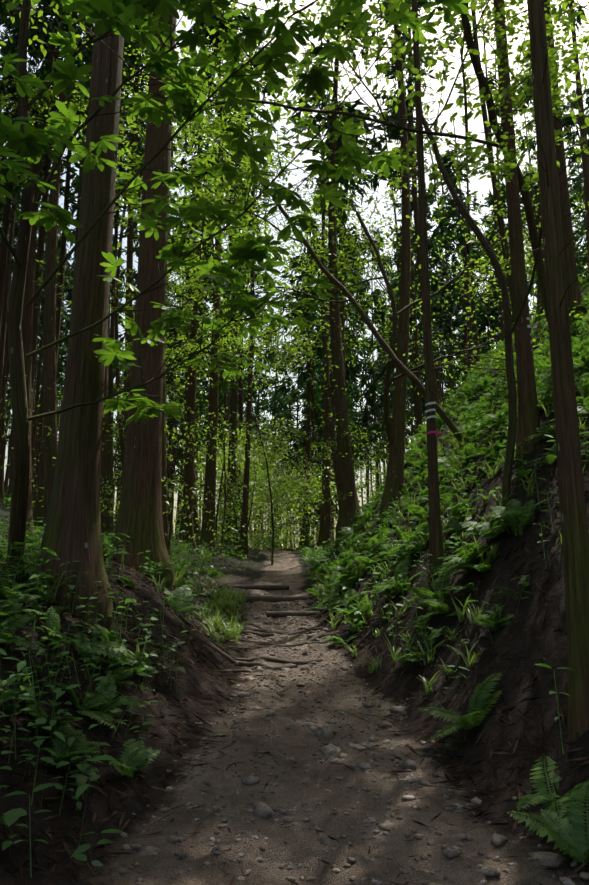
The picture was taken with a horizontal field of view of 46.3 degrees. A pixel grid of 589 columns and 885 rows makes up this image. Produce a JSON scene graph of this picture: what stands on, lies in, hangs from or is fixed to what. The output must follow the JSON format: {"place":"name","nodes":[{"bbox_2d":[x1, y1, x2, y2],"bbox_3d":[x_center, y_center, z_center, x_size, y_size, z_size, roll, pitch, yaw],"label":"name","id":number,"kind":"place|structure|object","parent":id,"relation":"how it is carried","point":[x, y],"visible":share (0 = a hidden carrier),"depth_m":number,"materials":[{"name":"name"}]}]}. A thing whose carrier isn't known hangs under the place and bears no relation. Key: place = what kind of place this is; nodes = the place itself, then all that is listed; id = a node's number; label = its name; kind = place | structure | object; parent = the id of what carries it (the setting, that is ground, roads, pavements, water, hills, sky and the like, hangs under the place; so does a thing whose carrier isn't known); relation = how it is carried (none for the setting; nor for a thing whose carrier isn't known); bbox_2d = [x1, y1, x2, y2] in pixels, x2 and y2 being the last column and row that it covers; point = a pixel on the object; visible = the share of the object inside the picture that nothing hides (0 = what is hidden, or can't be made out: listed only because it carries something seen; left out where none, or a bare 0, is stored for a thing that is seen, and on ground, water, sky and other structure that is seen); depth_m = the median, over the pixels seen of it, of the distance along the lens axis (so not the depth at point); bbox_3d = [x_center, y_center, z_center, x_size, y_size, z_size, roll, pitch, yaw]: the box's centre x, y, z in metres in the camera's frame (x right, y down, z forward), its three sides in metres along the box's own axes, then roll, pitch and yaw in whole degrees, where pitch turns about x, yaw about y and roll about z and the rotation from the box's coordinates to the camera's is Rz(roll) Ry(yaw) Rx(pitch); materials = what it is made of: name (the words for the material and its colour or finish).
{"place":"outdoors","nodes":[
{"label":"outdoors","id":0,"kind":"place"},
{"bbox_2d":[0,0,471,574],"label":"horse chestnut tree","id":1,"kind":"object","parent":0,"point":[183,100],"depth_m":6.15,"materials":[{"name":"green plant"}]},
{"bbox_2d":[6,0,548,327],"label":"oak tree","id":2,"kind":"object","parent":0,"point":[529,212],"depth_m":9.40,"materials":[{"name":"green plant"}]},
{"bbox_2d":[0,282,588,884],"bbox_3d":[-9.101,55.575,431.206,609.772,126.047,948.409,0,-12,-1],"label":"terrain","id":3,"kind":"structure","parent":0,"point":[304,846],"depth_m":4.74,"materials":[{"name":"soil"}]},
{"bbox_2d":[0,16,465,501],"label":"maple tree","id":4,"kind":"object","parent":3,"relation":"on","point":[132,197],"depth_m":16.24,"materials":[{"name":"green plant"}]},
{"bbox_2d":[157,588,348,671],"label":"tree roots","id":5,"kind":"object","parent":3,"relation":"on","point":[249,660],"visible":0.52,"depth_m":8.64,"materials":[{"name":"brown wood"}]},
{"bbox_2d":[229,585,319,617],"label":"log steps","id":6,"kind":"structure","parent":3,"relation":"on","point":[277,614],"depth_m":15.08,"materials":[{"name":"brown wood"}]},
{"bbox_2d":[0,0,588,741],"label":"tree trunks","id":7,"kind":"object","parent":3,"relation":"on","point":[72,532],"visible":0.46,"depth_m":6.89,"materials":[{"name":"brown wood"}]},
{"bbox_2d":[425,317,531,438],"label":"trail markers","id":8,"kind":"object","parent":7,"relation":"attached to","point":[429,403],"visible":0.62,"depth_m":8.86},
{"bbox_2d":[0,0,588,564],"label":"tree trunks","id":9,"kind":"object","parent":3,"relation":"on","point":[44,450],"visible":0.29,"depth_m":25.17,"materials":[{"name":"brown wood"}]},
{"bbox_2d":[0,275,588,864],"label":"ferns","id":10,"kind":"object","parent":3,"relation":"on","point":[568,835],"visible":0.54,"depth_m":7.45,"materials":[{"name":"green plant"}]},
{"bbox_2d":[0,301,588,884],"bbox_3d":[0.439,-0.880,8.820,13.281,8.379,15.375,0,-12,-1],"label":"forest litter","id":11,"kind":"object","parent":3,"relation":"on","point":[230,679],"visible":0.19,"depth_m":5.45,"materials":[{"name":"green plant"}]},
{"bbox_2d":[0,282,588,877],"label":"plants","id":12,"kind":"object","parent":3,"relation":"on","point":[8,818],"visible":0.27,"depth_m":5.84,"materials":[{"name":"green plant"}]},
{"bbox_2d":[0,283,588,693],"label":"grass tufts","id":13,"kind":"object","parent":3,"relation":"on","point":[230,594],"visible":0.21,"depth_m":10.17,"materials":[{"name":"green plant"}]},
{"bbox_2d":[0,0,588,534],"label":"cedar tree","id":14,"kind":"object","parent":3,"relation":"on","point":[282,396],"depth_m":43.20,"materials":[{"name":"brown plant"}]},
{"bbox_2d":[0,0,588,587],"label":"understory tree","id":15,"kind":"object","parent":3,"relation":"on","point":[280,496],"depth_m":21.23,"materials":[{"name":"green plant"}]},
{"bbox_2d":[78,577,588,884],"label":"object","id":16,"kind":"object","parent":3,"relation":"on","point":[264,810],"visible":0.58,"depth_m":4.16,"materials":[{"name":"stone"}]},
{"bbox_2d":[123,51,588,484],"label":"maple tree","id":17,"kind":"object","parent":3,"relation":"on","point":[218,128],"depth_m":16.60,"materials":[{"name":"green plant"}]},
{"bbox_2d":[218,0,588,502],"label":"maple tree","id":18,"kind":"object","parent":3,"relation":"on","point":[468,151],"depth_m":8.76,"materials":[{"name":"green plant"}]},
{"bbox_2d":[0,0,588,549],"label":"sky","id":19,"kind":"structure","parent":0,"point":[483,185],"materials":[{"name":"white"}]}
]}

